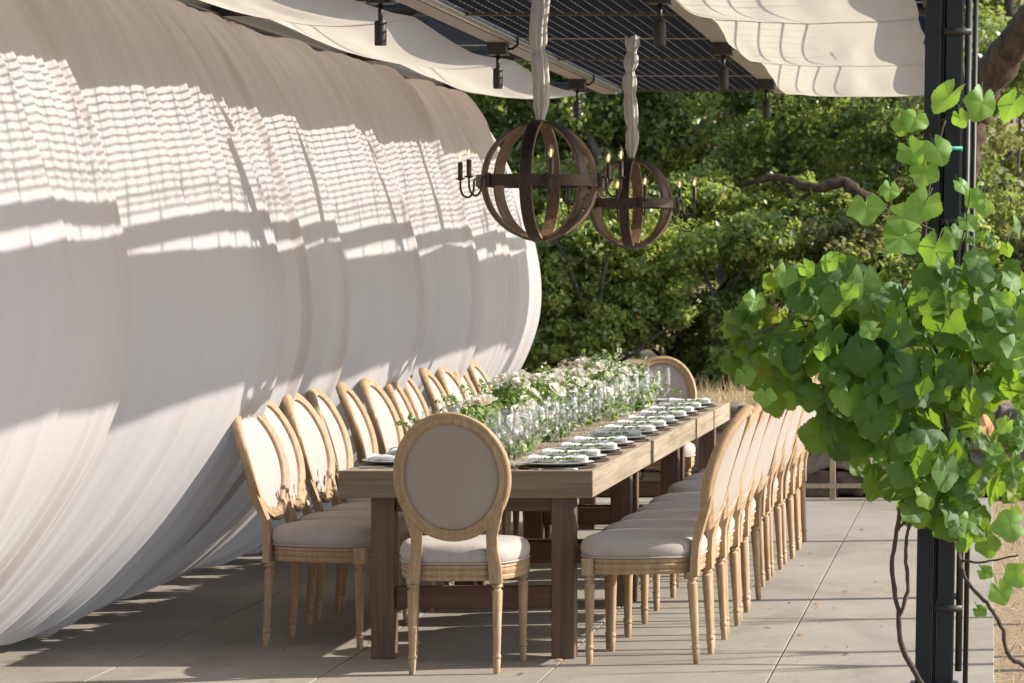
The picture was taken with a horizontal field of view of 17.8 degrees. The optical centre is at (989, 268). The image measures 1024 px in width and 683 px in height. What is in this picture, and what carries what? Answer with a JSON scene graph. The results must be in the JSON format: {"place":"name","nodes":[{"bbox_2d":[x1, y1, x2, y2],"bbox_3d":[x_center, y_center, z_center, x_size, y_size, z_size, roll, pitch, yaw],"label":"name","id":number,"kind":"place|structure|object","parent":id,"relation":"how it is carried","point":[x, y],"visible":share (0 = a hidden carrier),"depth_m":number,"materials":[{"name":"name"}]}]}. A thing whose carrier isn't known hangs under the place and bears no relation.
{"place":"outdoors","nodes":[
{"label":"outdoors","id":0,"kind":"place"},
{"bbox_2d":[3,501,976,680],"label":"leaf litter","id":1,"kind":"object","parent":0,"point":[540,633],"visible":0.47,"depth_m":13.60,"materials":[{"name":"plant"}]},
{"bbox_2d":[0,498,993,682],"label":"patio","id":2,"kind":"structure","parent":0,"point":[104,642],"depth_m":13.52,"materials":[{"name":"tile"}]},
{"bbox_2d":[231,412,399,649],"bbox_3d":[-2.792,1.038,13.180,0.670,1.003,0.498,0,0,7],"label":"dining chair","id":3,"kind":"object","parent":2,"relation":"on","point":[262,455],"visible":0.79,"depth_m":13.02,"materials":[{"name":"fabric"}]},
{"bbox_2d":[264,400,410,625],"bbox_3d":[-2.804,1.038,13.661,0.670,1.003,0.498,0,0,1],"label":"dining chair","id":4,"kind":"object","parent":2,"relation":"on","point":[274,415],"visible":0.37,"depth_m":13.75,"materials":[{"name":"fabric"}]},
{"bbox_2d":[336,382,378,595],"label":"dining chair","id":5,"kind":"object","parent":2,"relation":"on","point":[361,427],"visible":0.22,"depth_m":15.22,"materials":[{"name":"fabric"}]},
{"bbox_2d":[282,393,434,620],"bbox_3d":[-2.794,1.038,14.176,0.670,1.003,0.498,0,0,4],"label":"dining chair","id":6,"kind":"object","parent":2,"relation":"on","point":[307,425],"visible":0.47,"depth_m":14.18,"materials":[{"name":"fabric"}]},
{"bbox_2d":[306,389,450,607],"bbox_3d":[-2.799,1.038,14.700,0.670,1.003,0.498,0,0,0],"label":"dining chair","id":7,"kind":"object","parent":2,"relation":"on","point":[322,404],"visible":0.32,"depth_m":14.72,"materials":[{"name":"fabric"}]},
{"bbox_2d":[359,377,403,454],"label":"dining chair","id":8,"kind":"object","parent":2,"relation":"on","point":[382,413],"visible":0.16,"depth_m":15.90,"materials":[{"name":"fabric"}]},
{"bbox_2d":[384,381,508,534],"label":"dining chair","id":9,"kind":"object","parent":2,"relation":"on","point":[396,394],"visible":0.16,"depth_m":16.47,"materials":[{"name":"fabric"}]},
{"bbox_2d":[436,366,471,408],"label":"dining chair","id":10,"kind":"object","parent":2,"relation":"on","point":[449,380],"visible":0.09,"depth_m":18.06,"materials":[{"name":"fabric"}]},
{"bbox_2d":[393,412,529,674],"bbox_3d":[-2.038,1.038,12.300,0.498,1.003,0.670,0,0,-2],"label":"dining chair","id":11,"kind":"object","parent":2,"relation":"on","point":[452,479],"visible":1,"depth_m":12.10,"materials":[{"name":"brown wood"}]},
{"bbox_2d":[404,377,519,535],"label":"dining chair","id":12,"kind":"object","parent":2,"relation":"on","point":[412,392],"visible":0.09,"depth_m":17.03,"materials":[{"name":"fabric"}]},
{"bbox_2d":[454,369,477,397],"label":"dining chair","id":13,"kind":"object","parent":2,"relation":"on","point":[465,379],"visible":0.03,"depth_m":18.65,"materials":[{"name":"fabric"}]},
{"bbox_2d":[418,367,524,537],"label":"dining chair","id":14,"kind":"object","parent":2,"relation":"on","point":[433,388],"visible":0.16,"depth_m":17.38,"materials":[{"name":"wood"}]},
{"bbox_2d":[467,359,492,393],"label":"dining chair","id":15,"kind":"object","parent":2,"relation":"on","point":[476,371],"visible":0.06,"depth_m":19.00,"materials":[{"name":"wood"}]},
{"bbox_2d":[338,441,650,658],"bbox_3d":[-2.060,1.167,13.670,1.000,0.746,2.180,0,0,0],"label":"farm table","id":16,"kind":"object","parent":2,"relation":"on","point":[557,493],"visible":0.51,"depth_m":12.64,"materials":[{"name":"brown wood"}]},
{"bbox_2d":[359,462,392,466],"bbox_3d":[-2.385,0.789,12.940,0.324,0.008,0.324,0,0,0],"label":"charger","id":17,"kind":"object","parent":16,"relation":"on","point":[373,464],"visible":0.27,"depth_m":12.86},
{"bbox_2d":[362,459,393,463],"bbox_3d":[-2.385,0.777,12.940,0.304,0.016,0.304,0,0,0],"label":"dinner plate","id":18,"kind":"object","parent":17,"relation":"on","point":[385,462],"visible":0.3,"depth_m":12.82,"materials":[{"name":"ceramic"}]},
{"bbox_2d":[366,454,394,462],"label":"napkin","id":19,"kind":"object","parent":18,"relation":"on","point":[377,457],"visible":0.47,"depth_m":12.89,"materials":[{"name":"fabric"}]},
{"bbox_2d":[515,464,596,469],"bbox_3d":[-1.735,0.789,12.806,0.324,0.008,0.324,0,0,0],"label":"charger","id":20,"kind":"object","parent":16,"relation":"on","point":[529,466],"visible":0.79,"depth_m":12.73,"materials":[{"name":"wood"}]},
{"bbox_2d":[518,460,593,465],"bbox_3d":[-1.735,0.777,12.806,0.304,0.016,0.304,0,0,0],"label":"dinner plate","id":21,"kind":"object","parent":20,"relation":"on","point":[551,464],"visible":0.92,"depth_m":12.71,"materials":[{"name":"ceramic"}]},
{"bbox_2d":[528,454,587,463],"bbox_3d":[-1.729,0.765,12.834,0.230,0.042,0.080,0,0,3],"label":"napkin","id":22,"kind":"object","parent":21,"relation":"on","point":[532,458],"visible":0.89,"depth_m":12.81,"materials":[{"name":"fabric"}]},
{"bbox_2d":[588,457,609,461],"bbox_3d":[-1.735,0.789,13.239,0.324,0.008,0.324,0,0,0],"label":"charger","id":23,"kind":"object","parent":16,"relation":"on","point":[599,459],"visible":0.16,"depth_m":13.20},
{"bbox_2d":[536,453,606,458],"bbox_3d":[-1.735,0.777,13.239,0.304,0.016,0.304,0,0,0],"label":"dinner plate","id":24,"kind":"object","parent":23,"relation":"on","point":[591,457],"visible":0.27,"depth_m":13.20,"materials":[{"name":"ceramic"}]},
{"bbox_2d":[542,448,599,457],"bbox_3d":[-1.734,0.765,13.267,0.230,0.042,0.080,0,0,2],"label":"napkin","id":25,"kind":"object","parent":24,"relation":"on","point":[549,452],"visible":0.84,"depth_m":13.24,"materials":[{"name":"fabric"}]},
{"bbox_2d":[600,450,622,454],"bbox_3d":[-1.735,0.789,13.737,0.324,0.008,0.324,0,0,0],"label":"charger","id":26,"kind":"object","parent":16,"relation":"on","point":[611,452],"visible":0.23,"depth_m":13.70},
{"bbox_2d":[550,447,620,451],"bbox_3d":[-1.735,0.777,13.737,0.304,0.016,0.304,0,0,0],"label":"dinner plate","id":27,"kind":"object","parent":26,"relation":"on","point":[560,448],"visible":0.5,"depth_m":13.71,"materials":[{"name":"ceramic"}]},
{"bbox_2d":[562,442,616,450],"bbox_3d":[-1.722,0.765,13.766,0.230,0.042,0.080,0,0,2],"label":"napkin","id":28,"kind":"object","parent":27,"relation":"on","point":[610,445],"visible":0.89,"depth_m":13.74,"materials":[{"name":"fabric"}]},
{"bbox_2d":[617,444,636,448],"bbox_3d":[-1.735,0.789,14.254,0.324,0.008,0.324,0,0,0],"label":"charger","id":29,"kind":"object","parent":16,"relation":"on","point":[626,446],"visible":0.14,"depth_m":14.22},
{"bbox_2d":[567,440,633,445],"bbox_3d":[-1.735,0.777,14.254,0.304,0.016,0.304,0,0,0],"label":"dinner plate","id":30,"kind":"object","parent":29,"relation":"on","point":[628,441],"visible":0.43,"depth_m":14.19,"materials":[{"name":"ceramic"}]},
{"bbox_2d":[575,436,626,442],"bbox_3d":[-1.735,0.765,14.282,0.230,0.042,0.080,0,0,-5],"label":"napkin","id":31,"kind":"object","parent":30,"relation":"on","point":[623,439],"visible":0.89,"depth_m":14.26,"materials":[{"name":"fabric"}]},
{"bbox_2d":[176,0,978,682],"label":"pergola","id":32,"kind":"object","parent":2,"relation":"on","point":[586,38],"visible":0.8,"depth_m":14.97,"materials":[{"name":"metal"}]},
{"bbox_2d":[0,0,132,592],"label":"curtain","id":33,"kind":"object","parent":32,"relation":"hanging from","point":[66,313],"visible":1,"depth_m":10.57,"materials":[{"name":"fabric"}]},
{"bbox_2d":[0,0,284,645],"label":"curtain","id":34,"kind":"object","parent":32,"relation":"hanging from","point":[208,337],"visible":0.77,"depth_m":12.42,"materials":[{"name":"fabric"}]},
{"bbox_2d":[93,0,313,611],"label":"curtain","id":35,"kind":"object","parent":32,"relation":"hanging from","point":[289,240],"visible":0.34,"depth_m":13.99,"materials":[{"name":"fabric"}]},
{"bbox_2d":[121,6,350,598],"bbox_3d":[-3.560,0.175,14.566,1.158,2.716,0.893,0,0,0],"label":"curtain","id":36,"kind":"object","parent":32,"relation":"hanging from","point":[330,285],"visible":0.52,"depth_m":14.65,"materials":[{"name":"fabric"}]},
{"bbox_2d":[193,18,424,568],"bbox_3d":[-3.538,0.176,15.867,1.201,2.717,1.894,0,0,0],"label":"curtain","id":37,"kind":"object","parent":32,"relation":"hanging from","point":[382,258],"visible":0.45,"depth_m":15.96,"materials":[{"name":"fabric"}]},
{"bbox_2d":[246,50,482,553],"bbox_3d":[-3.548,0.176,17.742,1.184,2.719,2.047,0,0,0],"label":"curtain","id":38,"kind":"object","parent":32,"relation":"hanging from","point":[388,99],"visible":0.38,"depth_m":17.90,"materials":[{"name":"fabric"}]},
{"bbox_2d":[366,0,394,45],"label":"spotlight","id":39,"kind":"object","parent":32,"relation":"hanging from","point":[380,31],"visible":1,"depth_m":13.38,"materials":[{"name":"metal"}]},
{"bbox_2d":[200,0,585,98],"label":"fabric canopy","id":40,"kind":"object","parent":32,"relation":"attached to","point":[416,45],"visible":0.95,"depth_m":15.76,"materials":[{"name":"fabric"}]},
{"bbox_2d":[406,79,514,379],"bbox_3d":[-3.547,0.175,19.416,1.159,2.717,1.502,0,0,0],"label":"curtain","id":41,"kind":"object","parent":32,"relation":"hanging from","point":[493,254],"visible":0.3,"depth_m":19.56,"materials":[{"name":"fabric"}]},
{"bbox_2d":[437,86,540,388],"bbox_3d":[-3.566,0.176,20.758,1.140,2.717,1.390,0,0,0],"label":"curtain","id":42,"kind":"object","parent":32,"relation":"hanging from","point":[470,117],"visible":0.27,"depth_m":20.95,"materials":[{"name":"fabric"}]},
{"bbox_2d":[487,37,518,88],"bbox_3d":[-2.520,-1.074,16.600,0.164,0.277,0.100,0,0,0],"label":"spotlight","id":43,"kind":"object","parent":32,"relation":"hanging from","point":[497,49],"visible":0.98,"depth_m":16.58,"materials":[{"name":"metal"}]},
{"bbox_2d":[455,0,625,241],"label":"chandelier","id":44,"kind":"object","parent":32,"relation":"hanging from","point":[526,181],"visible":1,"depth_m":13.34,"materials":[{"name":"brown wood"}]},
{"bbox_2d":[568,73,594,117],"bbox_3d":[-2.520,-1.074,19.800,0.164,0.277,0.100,0,0,0],"label":"spotlight","id":45,"kind":"object","parent":32,"relation":"hanging from","point":[577,85],"visible":0.99,"depth_m":19.78,"materials":[{"name":"metal"}]},
{"bbox_2d":[564,35,698,248],"bbox_3d":[-1.860,-0.684,16.600,0.707,1.162,0.706,0,0,-3],"label":"chandelier","id":46,"kind":"object","parent":32,"relation":"hanging from","point":[666,203],"visible":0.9,"depth_m":16.57,"materials":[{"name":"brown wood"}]},
{"bbox_2d":[646,0,672,45],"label":"spotlight","id":47,"kind":"object","parent":32,"relation":"attached to","point":[659,31],"visible":1,"depth_m":13.38,"materials":[{"name":"metal"}]},
{"bbox_2d":[713,42,735,88],"bbox_3d":[-1.350,-1.074,16.600,0.164,0.277,0.100,0,0,0],"label":"spotlight","id":48,"kind":"object","parent":32,"relation":"attached to","point":[723,49],"visible":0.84,"depth_m":16.57,"materials":[{"name":"metal"}]},
{"bbox_2d":[758,79,775,117],"bbox_3d":[-1.350,-1.074,19.800,0.164,0.277,0.100,0,0,0],"label":"spotlight","id":49,"kind":"object","parent":32,"relation":"attached to","point":[766,85],"visible":0.88,"depth_m":19.77,"materials":[{"name":"metal"}]},
{"bbox_2d":[676,0,924,96],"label":"fabric canopy","id":50,"kind":"object","parent":32,"relation":"attached to","point":[853,48],"visible":0.96,"depth_m":15.84,"materials":[{"name":"fabric"}]},
{"bbox_2d":[477,419,695,600],"bbox_3d":[-2.055,1.167,15.852,1.000,0.746,2.175,0,0,0],"label":"farm table","id":51,"kind":"object","parent":2,"relation":"on","point":[666,445],"visible":0.23,"depth_m":16.79,"materials":[{"name":"brown wood"}]},
{"bbox_2d":[396,345,681,458],"bbox_3d":[-2.145,0.630,16.152,0.725,0.422,5.735,0,0,0],"label":"flower garland","id":52,"kind":"object","parent":51,"relation":"on","point":[519,390],"visible":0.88,"depth_m":14.95,"materials":[{"name":"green plant"}]},
{"bbox_2d":[629,438,648,441],"bbox_3d":[-1.735,0.789,14.767,0.324,0.008,0.324,0,0,0],"label":"charger","id":53,"kind":"object","parent":51,"relation":"on","point":[639,439],"visible":0.23,"depth_m":14.74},
{"bbox_2d":[582,435,646,439],"bbox_3d":[-1.735,0.777,14.767,0.304,0.016,0.304,0,0,0],"label":"dinner plate","id":54,"kind":"object","parent":53,"relation":"on","point":[628,438],"visible":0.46,"depth_m":14.70,"materials":[{"name":"ceramic"}]},
{"bbox_2d":[590,430,640,437],"bbox_3d":[-1.728,0.765,14.795,0.230,0.042,0.080,0,0,-3],"label":"napkin","id":55,"kind":"object","parent":54,"relation":"on","point":[632,433],"visible":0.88,"depth_m":14.77,"materials":[{"name":"fabric"}]},
{"bbox_2d":[617,422,680,425],"bbox_3d":[-1.735,0.789,16.290,0.324,0.008,0.324,0,0,0],"label":"charger","id":56,"kind":"object","parent":51,"relation":"on","point":[671,423],"visible":0.2,"depth_m":16.27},
{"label":"dinner plate","id":57,"kind":"object","parent":56,"relation":"on","visible":0},
{"bbox_2d":[629,415,673,420],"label":"napkin","id":58,"kind":"object","parent":57,"relation":"on","point":[669,417],"visible":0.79,"depth_m":16.29,"materials":[{"name":"fabric"}]},
{"bbox_2d":[641,432,659,435],"bbox_3d":[-1.735,0.789,15.286,0.324,0.008,0.324,0,0,0],"label":"charger","id":59,"kind":"object","parent":51,"relation":"on","point":[651,434],"visible":0.12,"depth_m":15.24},
{"bbox_2d":[597,429,657,433],"bbox_3d":[-1.735,0.777,15.286,0.304,0.016,0.304,0,0,0],"label":"dinner plate","id":60,"kind":"object","parent":59,"relation":"on","point":[642,432],"visible":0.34,"depth_m":15.23,"materials":[{"name":"ceramic"}]},
{"bbox_2d":[605,424,654,432],"bbox_3d":[-1.720,0.765,15.314,0.230,0.042,0.080,0,0,5],"label":"napkin","id":61,"kind":"object","parent":60,"relation":"on","point":[648,428],"visible":0.8,"depth_m":15.29,"materials":[{"name":"fabric"}]},
{"bbox_2d":[655,427,670,430],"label":"charger","id":62,"kind":"object","parent":51,"relation":"on","point":[661,429],"visible":0.17,"depth_m":15.76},
{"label":"dinner plate","id":63,"kind":"object","parent":62,"relation":"on","visible":0},
{"bbox_2d":[618,420,665,426],"bbox_3d":[-1.717,0.765,15.806,0.230,0.042,0.080,0,0,0],"label":"napkin","id":64,"kind":"object","parent":63,"relation":"on","point":[659,423],"visible":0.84,"depth_m":15.78,"materials":[{"name":"fabric"}]},
{"bbox_2d":[674,417,690,420],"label":"charger","id":65,"kind":"object","parent":51,"relation":"on","point":[681,418],"visible":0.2,"depth_m":16.81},
{"bbox_2d":[635,414,688,417],"bbox_3d":[-1.735,0.777,16.849,0.304,0.016,0.304,0,0,0],"label":"dinner plate","id":66,"kind":"object","parent":65,"relation":"on","point":[656,416],"visible":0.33,"depth_m":16.79,"materials":[{"name":"ceramic"}]},
{"bbox_2d":[641,410,685,416],"bbox_3d":[-1.719,0.765,16.877,0.230,0.042,0.080,0,0,3],"label":"napkin","id":67,"kind":"object","parent":66,"relation":"on","point":[681,413],"visible":0.8,"depth_m":16.85,"materials":[{"name":"fabric"}]},
{"bbox_2d":[544,402,729,538],"bbox_3d":[-2.048,1.167,18.023,1.000,0.746,2.155,0,0,0],"label":"farm table","id":68,"kind":"object","parent":2,"relation":"on","point":[710,420],"visible":0.2,"depth_m":18.79,"materials":[{"name":"brown wood"}]},
{"bbox_2d":[686,413,699,415],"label":"charger","id":69,"kind":"object","parent":68,"relation":"on","point":[692,414],"visible":0.16,"depth_m":17.31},
{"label":"dinner plate","id":70,"kind":"object","parent":69,"relation":"on","visible":0},
{"bbox_2d":[650,406,693,412],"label":"napkin","id":71,"kind":"object","parent":70,"relation":"on","point":[687,408],"visible":0.75,"depth_m":17.37,"materials":[{"name":"fabric"}]},
{"bbox_2d":[694,408,707,411],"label":"charger","id":72,"kind":"object","parent":68,"relation":"on","point":[699,410],"visible":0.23,"depth_m":17.89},
{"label":"dinner plate","id":73,"kind":"object","parent":72,"relation":"on","visible":0},
{"bbox_2d":[659,402,700,408],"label":"napkin","id":74,"kind":"object","parent":73,"relation":"on","point":[694,404],"visible":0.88,"depth_m":17.91,"materials":[{"name":"fabric"}]},
{"bbox_2d":[581,405,753,664],"bbox_3d":[-1.267,1.038,12.652,0.670,1.003,0.498,0,0,5],"label":"dining chair","id":75,"kind":"object","parent":2,"relation":"on","point":[612,554],"visible":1,"depth_m":12.47,"materials":[{"name":"fabric"}]},
{"bbox_2d":[644,356,696,476],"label":"dining chair","id":76,"kind":"object","parent":2,"relation":"on","point":[680,376],"visible":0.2,"depth_m":19.68,"materials":[{"name":"fabric"}]},
{"bbox_2d":[602,401,763,649],"bbox_3d":[-1.252,1.038,13.144,0.670,1.003,0.498,0,0,4],"label":"dining chair","id":77,"kind":"object","parent":2,"relation":"on","point":[720,545],"visible":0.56,"depth_m":13.13,"materials":[{"name":"fabric"}]},
{"bbox_2d":[620,412,770,634],"bbox_3d":[-1.237,1.038,13.654,0.670,1.003,0.498,0,0,4],"label":"dining chair","id":78,"kind":"object","parent":2,"relation":"on","point":[733,537],"visible":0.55,"depth_m":13.64,"materials":[{"name":"fabric"}]},
{"bbox_2d":[636,416,776,619],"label":"dining chair","id":79,"kind":"object","parent":2,"relation":"on","point":[742,550],"visible":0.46,"depth_m":14.18,"materials":[{"name":"fabric"}]},
{"bbox_2d":[649,409,787,605],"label":"dining chair","id":80,"kind":"object","parent":2,"relation":"on","point":[755,516],"visible":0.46,"depth_m":14.79,"materials":[{"name":"fabric"}]},
{"bbox_2d":[667,410,792,587],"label":"dining chair","id":81,"kind":"object","parent":2,"relation":"on","point":[696,486],"visible":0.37,"depth_m":15.58,"materials":[{"name":"fabric"}]},
{"bbox_2d":[682,376,814,575],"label":"dining chair","id":82,"kind":"object","parent":2,"relation":"on","point":[777,486],"visible":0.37,"depth_m":16.21,"materials":[{"name":"fabric"}]},
{"bbox_2d":[698,373,820,564],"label":"dining chair","id":83,"kind":"object","parent":2,"relation":"on","point":[789,482],"visible":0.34,"depth_m":16.78,"materials":[{"name":"wood"}]},
{"bbox_2d":[792,410,815,549],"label":"dining chair","id":84,"kind":"object","parent":2,"relation":"on","point":[796,516],"visible":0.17,"depth_m":17.52,"materials":[{"name":"wood"}]},
{"bbox_2d":[798,414,815,546],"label":"dining chair","id":85,"kind":"object","parent":2,"relation":"on","point":[802,496],"visible":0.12,"depth_m":18.04,"materials":[{"name":"fabric"}]},
{"bbox_2d":[804,457,871,498],"bbox_3d":[-1.030,1.258,21.412,0.640,0.565,0.056,0,0,0],"label":"wooden frame","id":86,"kind":"object","parent":2,"relation":"on","point":[832,485],"visible":0.15,"depth_m":21.38,"materials":[{"name":"brown wood"}]},
{"bbox_2d":[721,78,1023,682],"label":"grapevine","id":87,"kind":"object","parent":2,"relation":"on","point":[880,359],"visible":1,"depth_m":11.40,"materials":[{"name":"green plant"}]},
{"bbox_2d":[531,0,1023,682],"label":"ground","id":88,"kind":"structure","parent":0,"point":[1009,616],"depth_m":15.53,"materials":[{"name":"soil"}]},
{"bbox_2d":[521,242,554,371],"bbox_3d":[-4.289,0.255,26.339,1.489,1.850,1.095,0,0,0],"label":"shrub","id":89,"kind":"object","parent":88,"relation":"on","point":[529,362],"visible":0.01,"depth_m":26.16,"materials":[{"name":"green plant"}]},
{"bbox_2d":[464,60,644,252],"bbox_3d":[-5.226,-1.368,32.208,3.904,4.372,2.485,0,0,0],"label":"oak tree","id":90,"kind":"object","parent":88,"relation":"on","point":[588,126],"visible":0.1,"depth_m":31.59,"materials":[{"name":"green plant"}]},
{"bbox_2d":[512,152,618,373],"bbox_3d":[-3.675,0.086,27.176,1.524,2.180,1.094,0,0,-19],"label":"shrub","id":91,"kind":"object","parent":88,"relation":"on","point":[540,195],"visible":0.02,"depth_m":27.09,"materials":[{"name":"green plant"}]},
{"bbox_2d":[528,181,693,372],"bbox_3d":[-3.172,0.216,26.307,1.519,1.891,1.079,0,0,0],"label":"shrub","id":92,"kind":"object","parent":88,"relation":"on","point":[605,286],"visible":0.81,"depth_m":26.09,"materials":[{"name":"green plant"}]},
{"bbox_2d":[255,0,1015,116],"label":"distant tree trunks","id":93,"kind":"object","parent":88,"relation":"on","point":[1010,7],"depth_m":37.11,"materials":[{"name":"plant"}]},
{"bbox_2d":[605,157,749,385],"bbox_3d":[-2.639,0.113,26.986,1.518,2.131,1.164,0,0,0],"label":"shrub","id":94,"kind":"object","parent":88,"relation":"on","point":[712,195],"visible":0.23,"depth_m":26.89,"materials":[{"name":"green plant"}]},
{"bbox_2d":[641,208,811,389],"bbox_3d":[-2.159,0.337,26.307,1.427,1.677,1.138,0,0,0],"label":"shrub","id":95,"kind":"object","parent":88,"relation":"on","point":[753,239],"visible":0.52,"depth_m":26.16,"materials":[{"name":"green plant"}]},
{"bbox_2d":[477,0,1023,283],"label":"woodland","id":96,"kind":"object","parent":88,"relation":"on","point":[1008,163],"visible":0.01,"depth_m":35.66,"materials":[{"name":"green plant"}]},
{"bbox_2d":[530,362,1023,408],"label":"dry grass","id":97,"kind":"structure","parent":88,"relation":"on","point":[732,390],"depth_m":24.11,"materials":[{"name":"plant"}]},
{"bbox_2d":[723,170,852,329],"bbox_3d":[-1.544,0.167,26.997,1.435,2.013,1.024,0,0,0],"label":"shrub","id":98,"kind":"object","parent":88,"relation":"on","point":[834,204],"visible":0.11,"depth_m":26.93,"materials":[{"name":"green plant"}]},
{"bbox_2d":[566,3,1011,287],"bbox_3d":[-2.169,-1.411,32.608,4.814,4.276,2.502,0,0,0],"label":"oak tree","id":99,"kind":"object","parent":88,"relation":"on","point":[679,140],"visible":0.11,"depth_m":31.99,"materials":[{"name":"green plant"}]},
{"bbox_2d":[660,5,1023,252],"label":"oak tree","id":100,"kind":"object","parent":88,"relation":"on","point":[774,164],"visible":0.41,"depth_m":27.55,"materials":[{"name":"green plant"}]},
{"bbox_2d":[774,204,921,373],"bbox_3d":[-1.105,0.313,26.394,1.564,1.735,1.110,0,0,0],"label":"shrub","id":101,"kind":"object","parent":88,"relation":"on","point":[842,236],"visible":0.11,"depth_m":26.25,"materials":[{"name":"green plant"}]},
{"bbox_2d":[844,208,1013,372],"bbox_3d":[-0.458,0.325,26.211,1.556,1.697,1.154,0,0,0],"label":"shrub","id":102,"kind":"object","parent":88,"relation":"on","point":[911,262],"visible":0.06,"depth_m":26.03,"materials":[{"name":"green plant"}]},
{"bbox_2d":[897,20,1023,269],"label":"bare branched oak","id":103,"kind":"object","parent":88,"relation":"on","point":[1012,142],"visible":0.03,"depth_m":30.07,"materials":[{"name":"green plant"}]},
{"bbox_2d":[969,189,1023,372],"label":"shrub","id":104,"kind":"object","parent":88,"relation":"on","point":[1012,209],"visible":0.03,"depth_m":27.16,"materials":[{"name":"green plant"}]},
{"bbox_2d":[991,502,1023,682],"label":"soil litter","id":105,"kind":"object","parent":88,"relation":"on","point":[1016,600],"visible":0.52,"depth_m":14.81,"materials":[{"name":"soil"}]},
{"bbox_2d":[997,216,1023,293],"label":"shrub","id":106,"kind":"object","parent":88,"relation":"on","point":[1018,246],"visible":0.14,"depth_m":26.49,"materials":[{"name":"green plant"}]},
{"bbox_2d":[639,402,1023,497],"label":"stone wall","id":107,"kind":"structure","parent":0,"point":[818,468],"depth_m":21.77,"materials":[{"name":"stone"}]},
{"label":"charger","id":108,"kind":"object","parent":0,"visible":0},
{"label":"dinner plate","id":109,"kind":"object","parent":108,"relation":"on","visible":0},
{"bbox_2d":[669,398,709,404],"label":"napkin","id":110,"kind":"object","parent":109,"relation":"on","point":[675,400],"visible":0.77,"depth_m":18.46,"materials":[{"name":"fabric"}]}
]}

